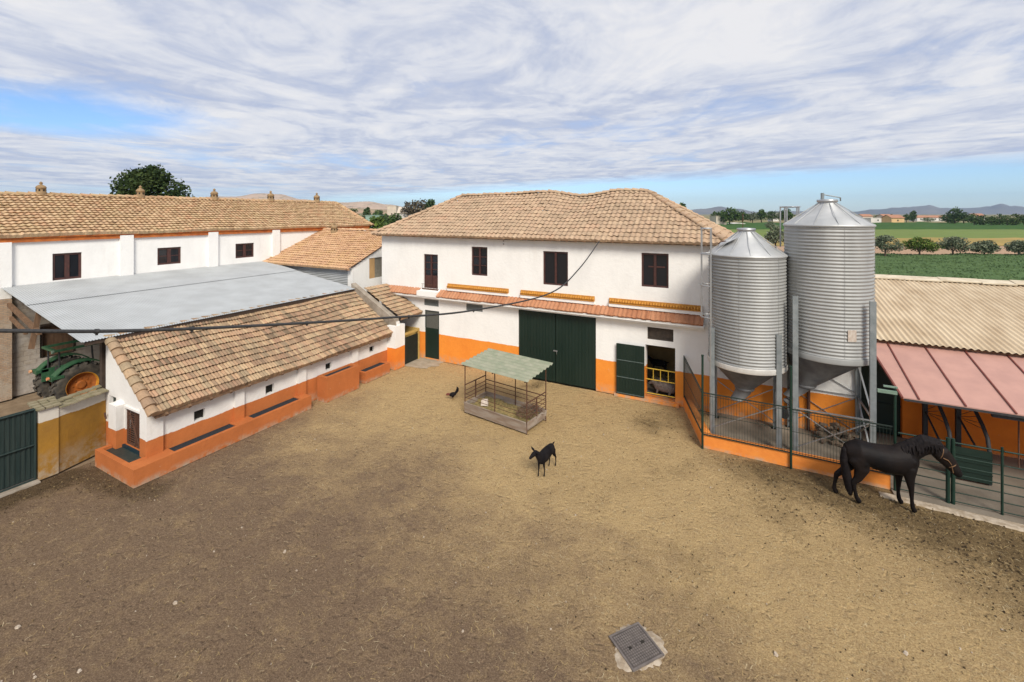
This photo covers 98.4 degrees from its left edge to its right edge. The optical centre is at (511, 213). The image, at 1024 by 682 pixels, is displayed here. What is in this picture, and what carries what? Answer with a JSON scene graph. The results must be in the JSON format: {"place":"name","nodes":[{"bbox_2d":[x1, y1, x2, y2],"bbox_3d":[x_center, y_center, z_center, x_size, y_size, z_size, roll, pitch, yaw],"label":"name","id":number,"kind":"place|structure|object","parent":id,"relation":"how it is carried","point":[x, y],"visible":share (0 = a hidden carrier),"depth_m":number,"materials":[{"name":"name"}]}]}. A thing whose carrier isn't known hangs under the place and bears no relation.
{"place":"outdoors","nodes":[
{"label":"outdoors","id":0,"kind":"place"},
{"bbox_2d":[5,193,400,209],"bbox_3d":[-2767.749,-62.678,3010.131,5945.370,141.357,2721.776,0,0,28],"label":"hills","id":1,"kind":"structure","parent":0,"point":[370,205],"depth_m":2252.54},
{"bbox_2d":[365,215,380,226],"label":"farm shed","id":2,"kind":"structure","parent":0,"point":[367,217],"depth_m":187.56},
{"bbox_2d":[387,206,397,214],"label":"house","id":3,"kind":"structure","parent":0,"point":[391,210],"depth_m":437.63,"materials":[{"name":"white paint"}]},
{"bbox_2d":[303,208,504,216],"bbox_3d":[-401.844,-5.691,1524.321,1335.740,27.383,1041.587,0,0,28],"label":"hills","id":4,"kind":"structure","parent":0,"point":[360,211],"depth_m":1255.47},
{"bbox_2d":[0,362,1023,681],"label":"yard","id":5,"kind":"structure","parent":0,"point":[272,624],"depth_m":9.65,"materials":[{"name":"soil"}]},
{"bbox_2d":[95,290,392,488],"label":"livestock shed","id":6,"kind":"structure","parent":5,"relation":"on","point":[175,400],"depth_m":15.12,"materials":[{"name":"paint"}]},
{"bbox_2d":[127,409,139,448],"bbox_3d":[-11.457,6.550,13.509,1.000,1.140,0.155,0,0,28],"label":"barred window","id":7,"kind":"structure","parent":6,"relation":"in","point":[134,417],"depth_m":13.52,"materials":[{"name":"wood"}]},
{"bbox_2d":[194,409,202,418],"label":"window","id":8,"kind":"structure","parent":6,"relation":"in","point":[199,413],"depth_m":14.32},
{"bbox_2d":[266,384,271,392],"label":"window","id":9,"kind":"structure","parent":6,"relation":"in","point":[268,388],"depth_m":16.46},
{"bbox_2d":[317,363,358,402],"bbox_3d":[-7.288,7.100,18.631,0.535,1.000,1.720,0,0,28],"label":"water trough","id":10,"kind":"object","parent":5,"relation":"on","point":[337,383],"visible":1,"depth_m":18.32,"materials":[{"name":"orange paint"}]},
{"bbox_2d":[351,283,422,369],"bbox_3d":[-6.523,5.610,23.057,3.134,3.980,2.040,0,0,28],"label":"passage shelter","id":11,"kind":"object","parent":5,"relation":"on","point":[403,344],"visible":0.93,"depth_m":22.44,"materials":[{"name":"tile"}]},
{"bbox_2d":[405,333,417,363],"bbox_3d":[-5.177,6.895,22.605,0.060,1.310,1.060,0,0,28],"label":"half door","id":12,"kind":"structure","parent":11,"relation":"in","point":[411,342],"depth_m":22.61,"materials":[{"name":"wood"}]},
{"bbox_2d":[405,357,442,368],"bbox_3d":[-4.924,7.592,22.835,3.002,0.026,1.714,0,0,28],"label":"concrete patch","id":13,"kind":"object","parent":5,"relation":"on","point":[421,362],"visible":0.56,"depth_m":22.38,"materials":[{"name":"grey concrete"}]},
{"bbox_2d":[446,387,458,399],"bbox_3d":[-2.442,7.334,18.073,0.540,0.531,0.168,0,0,1],"label":"rooster","id":14,"kind":"object","parent":5,"relation":"on","point":[452,394],"visible":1,"depth_m":18.04},
{"bbox_2d":[0,378,1003,681],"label":"pebbles","id":15,"kind":"object","parent":5,"relation":"on","point":[404,588],"visible":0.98,"depth_m":8.14,"materials":[{"name":"stone"}]},
{"bbox_2d":[461,348,552,434],"bbox_3d":[-0.215,6.562,16.580,3.080,2.077,1.780,0,0,36],"label":"hay feeder","id":16,"kind":"object","parent":5,"relation":"on","point":[515,366],"visible":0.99,"depth_m":16.36,"materials":[{"name":"green metal"}]},
{"bbox_2d":[481,399,488,405],"bbox_3d":[-1.039,7.200,16.888,0.280,0.200,0.200,0,0,8],"label":"salt block","id":17,"kind":"object","parent":16,"relation":"in","point":[484,401],"depth_m":16.80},
{"bbox_2d":[470,396,539,421],"bbox_3d":[-0.276,7.321,16.513,2.720,0.149,1.120,0,0,36],"label":"hay","id":18,"kind":"object","parent":16,"relation":"in","point":[500,402],"visible":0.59,"depth_m":16.63},
{"bbox_2d":[516,399,545,418],"bbox_3d":[0.627,6.997,16.070,1.067,0.498,1.147,0,0,-20],"label":"brush bundle","id":19,"kind":"object","parent":18,"relation":"on","point":[523,406],"visible":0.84,"depth_m":16.01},
{"bbox_2d":[0,378,1023,681],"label":"dung and clods","id":20,"kind":"object","parent":5,"relation":"on","point":[730,498],"visible":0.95,"depth_m":10.62,"materials":[{"name":"brown soil"}]},
{"bbox_2d":[1,364,1023,681],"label":"straw","id":21,"kind":"object","parent":5,"relation":"on","point":[613,544],"visible":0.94,"depth_m":9.70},
{"bbox_2d":[529,442,555,475],"bbox_3d":[0.907,7.173,12.971,0.437,0.840,1.222,0,0,35],"label":"goat","id":22,"kind":"object","parent":5,"relation":"on","point":[544,454],"visible":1,"depth_m":12.78},
{"bbox_2d":[615,624,667,671],"bbox_3d":[2.229,7.601,7.784,0.952,0.026,0.860,0,0,-2],"label":"concrete patch","id":23,"kind":"object","parent":5,"relation":"on","point":[622,662],"visible":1,"depth_m":7.57,"materials":[{"name":"beige concrete"}]},
{"bbox_2d":[609,622,664,671],"bbox_3d":[2.178,7.585,7.767,0.670,0.030,0.670,0,0,-24],"label":"manhole cover","id":24,"kind":"object","parent":23,"relation":"on","point":[636,646],"visible":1,"depth_m":7.74,"materials":[{"name":"metal"}]},
{"bbox_2d":[683,397,890,489],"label":"wall","id":25,"kind":"structure","parent":5,"relation":"on","point":[877,479],"depth_m":13.44,"materials":[{"name":"orange paint"}]},
{"bbox_2d":[683,354,896,490],"bbox_3d":[7.706,6.070,14.035,2.261,3.060,6.474,0,0,-36],"label":"fence","id":26,"kind":"object","parent":25,"relation":"on","point":[698,389],"visible":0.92,"depth_m":13.32,"materials":[{"name":"metal"}]},
{"bbox_2d":[877,385,897,394],"bbox_3d":[10.275,4.810,12.103,0.450,0.180,0.160,0,0,28],"label":"floodlight","id":27,"kind":"object","parent":26,"relation":"attached to","point":[887,391],"visible":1,"depth_m":12.07,"materials":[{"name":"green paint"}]},
{"bbox_2d":[832,434,962,512],"bbox_3d":[9.950,6.625,11.486,2.688,1.945,0.644,0,0,18],"label":"horse","id":28,"kind":"object","parent":5,"relation":"on","point":[899,460],"visible":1,"depth_m":11.35},
{"bbox_2d":[879,491,1023,531],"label":"kerb strip","id":29,"kind":"object","parent":5,"relation":"on","point":[1000,522],"visible":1,"depth_m":11.18,"materials":[{"name":"grey concrete"}]},
{"bbox_2d":[0,214,1023,480],"bbox_3d":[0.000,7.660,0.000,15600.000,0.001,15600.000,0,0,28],"label":"ground","id":30,"kind":"structure","parent":0,"point":[16,404],"depth_m":18.32,"materials":[{"name":"brown soil"}]},
{"bbox_2d":[0,408,40,497],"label":"yard gate","id":31,"kind":"structure","parent":30,"relation":"on","point":[18,451],"depth_m":12.29,"materials":[{"name":"green metal"}]},
{"bbox_2d":[29,340,99,401],"bbox_3d":[-17.404,6.447,18.544,2.000,2.413,3.525,0,0,28],"label":"tractor","id":32,"kind":"object","parent":30,"relation":"on","point":[59,376],"visible":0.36,"depth_m":17.48,"materials":[{"name":"metal"}]},
{"bbox_2d":[27,384,108,479],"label":"ochre wall","id":33,"kind":"structure","parent":30,"relation":"on","point":[71,432],"depth_m":13.25,"materials":[{"name":"paint"}]},
{"bbox_2d":[108,164,194,229],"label":"tree","id":34,"kind":"object","parent":30,"relation":"on","point":[150,179],"visible":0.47,"depth_m":46.71,"materials":[{"name":"green plant"}]},
{"bbox_2d":[2,261,354,388],"bbox_3d":[-14.299,5.294,20.718,9.062,4.611,11.850,0,0,28],"label":"shelter","id":35,"kind":"object","parent":30,"relation":"on","point":[140,300],"visible":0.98,"depth_m":18.52,"materials":[{"name":"grey metal"}]},
{"bbox_2d":[0,182,373,401],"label":"long building","id":36,"kind":"structure","parent":30,"relation":"on","point":[45,237],"depth_m":22.05,"materials":[{"name":"white paint"}]},
{"bbox_2d":[40,323,75,357],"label":"wall","id":37,"kind":"structure","parent":36,"relation":"in","point":[46,338],"depth_m":19.52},
{"bbox_2d":[53,252,80,280],"bbox_3d":[-19.984,2.350,19.845,0.082,1.180,0.970,0,0,28],"label":"window","id":38,"kind":"structure","parent":36,"relation":"in","point":[65,265],"depth_m":19.81,"materials":[{"name":"brown wood"}]},
{"bbox_2d":[157,247,180,264],"bbox_3d":[-18.146,2.225,23.375,0.082,0.890,1.090,0,0,28],"label":"window","id":39,"kind":"structure","parent":36,"relation":"in","point":[169,255],"depth_m":23.34,"materials":[{"name":"brown wood"}]},
{"bbox_2d":[236,243,253,257],"bbox_3d":[-16.304,2.235,26.914,0.082,0.870,1.130,0,0,28],"label":"window","id":40,"kind":"structure","parent":36,"relation":"in","point":[243,250],"depth_m":26.91,"materials":[{"name":"brown wood"}]},
{"bbox_2d":[263,223,381,303],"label":"building","id":41,"kind":"structure","parent":30,"relation":"on","point":[364,270],"depth_m":26.71,"materials":[{"name":"beige tile"}]},
{"bbox_2d":[369,257,381,278],"bbox_3d":[-8.138,3.210,26.327,0.090,1.200,1.110,0,0,28],"label":"boarded window","id":42,"kind":"structure","parent":41,"relation":"in","point":[375,264],"depth_m":26.35,"materials":[{"name":"brown wood"}]},
{"bbox_2d":[362,207,370,216],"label":"tree","id":43,"kind":"object","parent":30,"relation":"on","point":[367,211],"visible":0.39,"depth_m":290.72,"materials":[{"name":"green plant"}]},
{"bbox_2d":[369,215,383,228],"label":"tree","id":44,"kind":"object","parent":30,"relation":"on","point":[376,222],"visible":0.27,"depth_m":85.88,"materials":[{"name":"green plant"}]},
{"bbox_2d":[372,210,382,214],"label":"tree","id":45,"kind":"object","parent":30,"relation":"on","point":[378,212],"visible":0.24,"depth_m":262.49,"materials":[{"name":"green plant"}]},
{"bbox_2d":[379,213,389,222],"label":"tree","id":46,"kind":"object","parent":30,"relation":"on","point":[385,216],"visible":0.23,"depth_m":187.05,"materials":[{"name":"green plant"}]},
{"bbox_2d":[383,213,401,225],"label":"tree","id":47,"kind":"object","parent":30,"relation":"on","point":[393,218],"visible":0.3,"depth_m":113.72,"materials":[{"name":"green plant"}]},
{"bbox_2d":[397,207,410,219],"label":"house","id":48,"kind":"structure","parent":30,"relation":"on","point":[402,214],"depth_m":291.76,"materials":[{"name":"white paint"}]},
{"bbox_2d":[400,198,428,216],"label":"tree","id":49,"kind":"object","parent":30,"relation":"on","point":[417,206],"visible":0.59,"depth_m":289.59,"materials":[{"name":"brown plant"}]},
{"bbox_2d":[424,198,434,208],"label":"tree","id":50,"kind":"object","parent":30,"relation":"on","point":[430,203],"visible":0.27,"depth_m":290.46,"materials":[{"name":"green plant"}]},
{"bbox_2d":[370,188,733,411],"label":"barn","id":51,"kind":"structure","parent":30,"relation":"on","point":[616,308],"depth_m":19.98,"materials":[{"name":"paint"}]},
{"bbox_2d":[0,241,599,334],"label":"overhead cable","id":52,"kind":"object","parent":51,"relation":"attached to","point":[98,331],"visible":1,"depth_m":6.12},
{"bbox_2d":[424,254,437,288],"bbox_3d":[-4.198,3.010,23.142,0.920,1.780,0.082,0,0,28],"label":"balcony door","id":53,"kind":"structure","parent":51,"relation":"in","point":[430,260],"depth_m":23.12,"materials":[{"name":"brown wood"}]},
{"bbox_2d":[425,310,438,358],"bbox_3d":[-4.147,6.295,23.089,0.920,2.490,0.050,0,0,28],"label":"narrow door","id":54,"kind":"structure","parent":51,"relation":"in","point":[431,322],"depth_m":23.09,"materials":[{"name":"green paint"}]},
{"bbox_2d":[472,247,486,275],"bbox_3d":[-1.564,2.335,21.771,0.920,1.410,0.082,0,0,28],"label":"window","id":55,"kind":"structure","parent":51,"relation":"in","point":[479,254],"depth_m":21.74,"materials":[{"name":"brown wood"}]},
{"bbox_2d":[519,309,555,381],"bbox_3d":[1.146,6.020,20.307,1.820,3.100,0.056,0,0,28],"label":"double door leaf","id":56,"kind":"structure","parent":51,"relation":"in","point":[537,330],"depth_m":20.24,"materials":[{"name":"green paint"}]},
{"bbox_2d":[544,251,567,285],"bbox_3d":[1.984,2.460,19.924,1.200,1.520,0.082,0,0,28],"label":"window","id":57,"kind":"structure","parent":51,"relation":"in","point":[555,263],"depth_m":19.89,"materials":[{"name":"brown wood"}]},
{"bbox_2d":[556,313,595,389],"bbox_3d":[2.792,6.020,19.451,1.830,3.100,0.056,0,0,28],"label":"double door leaf","id":58,"kind":"structure","parent":51,"relation":"in","point":[575,335],"depth_m":19.41,"materials":[{"name":"green paint"}]},
{"bbox_2d":[616,343,643,397],"bbox_3d":[4.857,6.435,18.188,1.140,2.070,0.068,0,0,28],"label":"small door leaf","id":59,"kind":"structure","parent":51,"relation":"in","point":[629,358],"depth_m":18.16,"materials":[{"name":"green paint"}]},
{"bbox_2d":[642,253,668,287],"bbox_3d":[5.807,2.290,17.934,1.060,1.380,0.082,0,0,28],"label":"window","id":60,"kind":"structure","parent":51,"relation":"in","point":[651,276],"depth_m":17.91,"materials":[{"name":"brown wood"}]},
{"bbox_2d":[647,354,668,375],"bbox_3d":[6.429,6.723,19.608,1.059,0.741,0.370,0,0,38],"label":"goat","id":61,"kind":"object","parent":51,"relation":"on","point":[657,362],"visible":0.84,"depth_m":19.54},
{"bbox_2d":[648,380,674,395],"bbox_3d":[6.227,7.205,18.354,1.094,0.544,0.436,0,0,32],"label":"sheep","id":62,"kind":"object","parent":51,"relation":"on","point":[668,388],"visible":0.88,"depth_m":18.15},
{"bbox_2d":[655,378,674,385],"bbox_3d":[6.470,7.260,18.715,0.414,0.517,1.039,0,0,-38],"label":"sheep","id":63,"kind":"object","parent":51,"relation":"on","point":[662,379],"visible":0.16,"depth_m":18.71},
{"bbox_2d":[710,216,725,224],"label":"house","id":64,"kind":"structure","parent":30,"relation":"on","point":[716,219],"depth_m":276.40,"materials":[{"name":"white paint"}]},
{"bbox_2d":[717,207,741,223],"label":"tree","id":65,"kind":"object","parent":30,"relation":"on","point":[730,216],"visible":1,"depth_m":274.55,"materials":[{"name":"green plant"}]},
{"bbox_2d":[737,211,748,220],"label":"tree","id":66,"kind":"object","parent":30,"relation":"on","point":[744,215],"visible":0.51,"depth_m":326.54,"materials":[{"name":"green plant"}]},
{"bbox_2d":[747,211,759,222],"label":"tree","id":67,"kind":"object","parent":30,"relation":"on","point":[752,216],"visible":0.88,"depth_m":326.91,"materials":[{"name":"green plant"}]},
{"bbox_2d":[757,209,766,221],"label":"tree","id":68,"kind":"object","parent":30,"relation":"on","point":[761,214],"visible":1,"depth_m":327.39,"materials":[{"name":"green plant"}]},
{"bbox_2d":[764,221,774,229],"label":"tree","id":69,"kind":"object","parent":30,"relation":"on","point":[768,224],"visible":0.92,"depth_m":187.19,"materials":[{"name":"green plant"}]},
{"bbox_2d":[765,211,778,220],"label":"tree","id":70,"kind":"object","parent":30,"relation":"on","point":[772,215],"visible":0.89,"depth_m":348.99,"materials":[{"name":"green plant"}]},
{"bbox_2d":[764,225,783,247],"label":"tree","id":71,"kind":"object","parent":30,"relation":"on","point":[774,236],"visible":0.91,"depth_m":90.10,"materials":[{"name":"green plant"}]},
{"bbox_2d":[777,209,794,219],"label":"tree","id":72,"kind":"object","parent":30,"relation":"on","point":[790,215],"visible":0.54,"depth_m":290.58,"materials":[{"name":"green plant"}]},
{"bbox_2d":[874,235,906,255],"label":"olive tree","id":73,"kind":"object","parent":30,"relation":"on","point":[881,243],"visible":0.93,"depth_m":77.54,"materials":[{"name":"green plant"}]},
{"bbox_2d":[881,215,904,221],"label":"house","id":74,"kind":"structure","parent":30,"relation":"on","point":[892,218],"depth_m":329.80,"materials":[{"name":"yellow paint"}]},
{"bbox_2d":[903,214,910,222],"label":"tree","id":75,"kind":"object","parent":30,"relation":"on","point":[906,218],"visible":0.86,"depth_m":374.10,"materials":[{"name":"green plant"}]},
{"bbox_2d":[909,210,916,221],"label":"tree","id":76,"kind":"object","parent":30,"relation":"on","point":[913,216],"visible":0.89,"depth_m":403.02,"materials":[{"name":"green plant"}]},
{"bbox_2d":[900,236,944,254],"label":"tree","id":77,"kind":"object","parent":30,"relation":"on","point":[920,245],"visible":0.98,"depth_m":77.88,"materials":[{"name":"green plant"}]},
{"bbox_2d":[921,217,934,221],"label":"house","id":78,"kind":"structure","parent":30,"relation":"on","point":[931,219],"depth_m":349.54,"materials":[{"name":"white paint"}]},
{"bbox_2d":[938,214,947,221],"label":"tree","id":79,"kind":"object","parent":30,"relation":"on","point":[942,216],"visible":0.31,"depth_m":309.64,"materials":[{"name":"green plant"}]},
{"bbox_2d":[942,207,964,222],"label":"tree","id":80,"kind":"object","parent":30,"relation":"on","point":[955,217],"visible":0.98,"depth_m":291.49,"materials":[{"name":"green plant"}]},
{"bbox_2d":[933,236,975,254],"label":"olive tree","id":81,"kind":"object","parent":30,"relation":"on","point":[950,243],"visible":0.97,"depth_m":78.04,"materials":[{"name":"green plant"}]},
{"bbox_2d":[958,212,973,222],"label":"tree","id":82,"kind":"object","parent":30,"relation":"on","point":[964,218],"visible":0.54,"depth_m":290.59,"materials":[{"name":"green plant"}]},
{"bbox_2d":[965,213,983,224],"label":"tree","id":83,"kind":"object","parent":30,"relation":"on","point":[974,219],"visible":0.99,"depth_m":249.06,"materials":[{"name":"green plant"}]},
{"bbox_2d":[975,214,990,224],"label":"tree","id":84,"kind":"object","parent":30,"relation":"on","point":[983,222],"visible":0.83,"depth_m":249.49,"materials":[{"name":"green plant"}]},
{"bbox_2d":[971,240,1001,254],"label":"olive tree","id":85,"kind":"object","parent":30,"relation":"on","point":[987,246],"visible":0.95,"depth_m":78.24,"materials":[{"name":"green plant"}]},
{"bbox_2d":[984,216,1000,224],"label":"tree","id":86,"kind":"object","parent":30,"relation":"on","point":[992,218],"visible":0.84,"depth_m":249.14,"materials":[{"name":"green plant"}]},
{"bbox_2d":[992,214,1006,224],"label":"tree","id":87,"kind":"object","parent":30,"relation":"on","point":[1001,219],"visible":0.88,"depth_m":249.32,"materials":[{"name":"green plant"}]},
{"bbox_2d":[1002,215,1015,224],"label":"tree","id":88,"kind":"object","parent":30,"relation":"on","point":[1011,220],"visible":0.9,"depth_m":249.32,"materials":[{"name":"green plant"}]},
{"bbox_2d":[1003,240,1023,254],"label":"olive tree","id":89,"kind":"object","parent":30,"relation":"on","point":[1014,246],"visible":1,"depth_m":78.82,"materials":[{"name":"green plant"}]},
{"bbox_2d":[1008,213,1022,224],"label":"tree","id":90,"kind":"object","parent":30,"relation":"on","point":[1017,221],"visible":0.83,"depth_m":249.34,"materials":[{"name":"green plant"}]},
{"bbox_2d":[0,0,1023,211],"label":"sky","id":91,"kind":"structure","parent":0,"point":[749,105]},
{"bbox_2d":[692,204,1023,213],"bbox_3d":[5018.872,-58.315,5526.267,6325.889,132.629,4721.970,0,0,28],"label":"mountains","id":92,"kind":"structure","parent":0,"point":[993,209],"depth_m":5125.72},
{"bbox_2d":[858,214,873,217],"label":"house","id":93,"kind":"structure","parent":0,"point":[866,215],"depth_m":478.81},
{"bbox_2d":[716,412,1023,524],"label":"concrete slab","id":94,"kind":"structure","parent":0,"point":[825,449],"depth_m":12.65,"materials":[{"name":"grey concrete"}]},
{"bbox_2d":[700,214,787,447],"bbox_3d":[7.969,3.800,15.228,2.626,7.600,2.526,0,0,28],"label":"silo","id":95,"kind":"object","parent":94,"relation":"on","point":[747,324],"visible":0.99,"depth_m":14.31,"materials":[{"name":"metal"}]},
{"bbox_2d":[709,362,854,437],"bbox_3d":[10.502,5.824,17.451,4.750,3.552,4.343,0,0,28],"label":"annex","id":96,"kind":"object","parent":94,"relation":"on","point":[822,400],"depth_m":15.49,"materials":[{"name":"paint"}]},
{"bbox_2d":[780,193,876,451],"bbox_3d":[10.383,3.460,14.605,2.524,8.280,2.778,0,0,28],"label":"silo","id":97,"kind":"object","parent":94,"relation":"on","point":[831,306],"visible":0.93,"depth_m":13.59,"materials":[{"name":"metal"}]},
{"bbox_2d":[782,396,798,418],"bbox_3d":[9.328,5.985,14.922,0.608,1.509,1.426,0,0,28],"label":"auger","id":98,"kind":"object","parent":97,"relation":"attached to","point":[786,400],"visible":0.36,"depth_m":14.54,"materials":[{"name":"metal"}]},
{"bbox_2d":[813,421,858,447],"bbox_3d":[10.793,7.235,14.727,1.292,0.700,1.085,0,0,28],"label":"rubbish heap","id":99,"kind":"object","parent":94,"relation":"on","point":[821,432],"visible":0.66,"depth_m":14.57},
{"bbox_2d":[922,403,951,477],"bbox_3d":[13.040,6.150,13.572,0.120,2.900,2.120,0,0,28],"label":"stall divider","id":100,"kind":"object","parent":94,"relation":"on","point":[925,416],"visible":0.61,"depth_m":13.94,"materials":[{"name":"metal"}]},
{"bbox_2d":[861,274,1023,467],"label":"stable","id":101,"kind":"structure","parent":94,"relation":"on","point":[949,345],"depth_m":14.58,"materials":[{"name":"corrugated sheet roofing"},{"name":"plaster"},{"name":"red painted metal"}]},
{"bbox_2d":[861,361,900,435],"bbox_3d":[12.761,6.290,15.341,1.110,2.580,0.100,0,0,28],"label":"door","id":102,"kind":"structure","parent":101,"relation":"in","point":[884,400],"depth_m":15.31,"materials":[{"name":"green paint"}]},
{"bbox_2d":[898,432,1023,516],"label":"rail fence","id":103,"kind":"object","parent":94,"relation":"on","point":[947,472],"visible":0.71,"depth_m":11.39,"materials":[{"name":"metal"}]},
{"bbox_2d":[955,408,992,485],"bbox_3d":[13.419,6.150,13.324,0.820,2.900,2.210,0,0,28],"label":"stall divider","id":104,"kind":"object","parent":94,"relation":"on","point":[973,454],"visible":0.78,"depth_m":12.41,"materials":[{"name":"green paint"}]},
{"bbox_2d":[718,222,1023,228],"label":"field","id":105,"kind":"structure","parent":0,"point":[914,225],"depth_m":235.08,"materials":[{"name":"green plant"}]},
{"bbox_2d":[864,218,880,222],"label":"house","id":106,"kind":"structure","parent":0,"point":[874,220],"depth_m":350.11,"materials":[{"name":"white paint"}]},
{"bbox_2d":[728,229,1023,237],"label":"field","id":107,"kind":"structure","parent":0,"point":[965,233],"depth_m":167.02,"materials":[{"name":"green plant"}]},
{"bbox_2d":[876,214,889,217],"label":"house","id":108,"kind":"structure","parent":0,"point":[879,215],"depth_m":441.47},
{"bbox_2d":[763,237,1023,245],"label":"field","id":109,"kind":"structure","parent":0,"point":[1000,241],"depth_m":120.51,"materials":[{"name":"brown soil"}]},
{"bbox_2d":[773,246,1022,254],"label":"field","id":110,"kind":"structure","parent":0,"point":[945,251],"depth_m":89.01,"materials":[{"name":"beige soil"}]},
{"bbox_2d":[909,215,944,220],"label":"house","id":111,"kind":"structure","parent":0,"point":[920,217],"depth_m":437.63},
{"bbox_2d":[874,252,1023,280],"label":"field","id":112,"kind":"structure","parent":0,"point":[990,272],"depth_m":62.17,"materials":[{"name":"green plant"}]}
]}

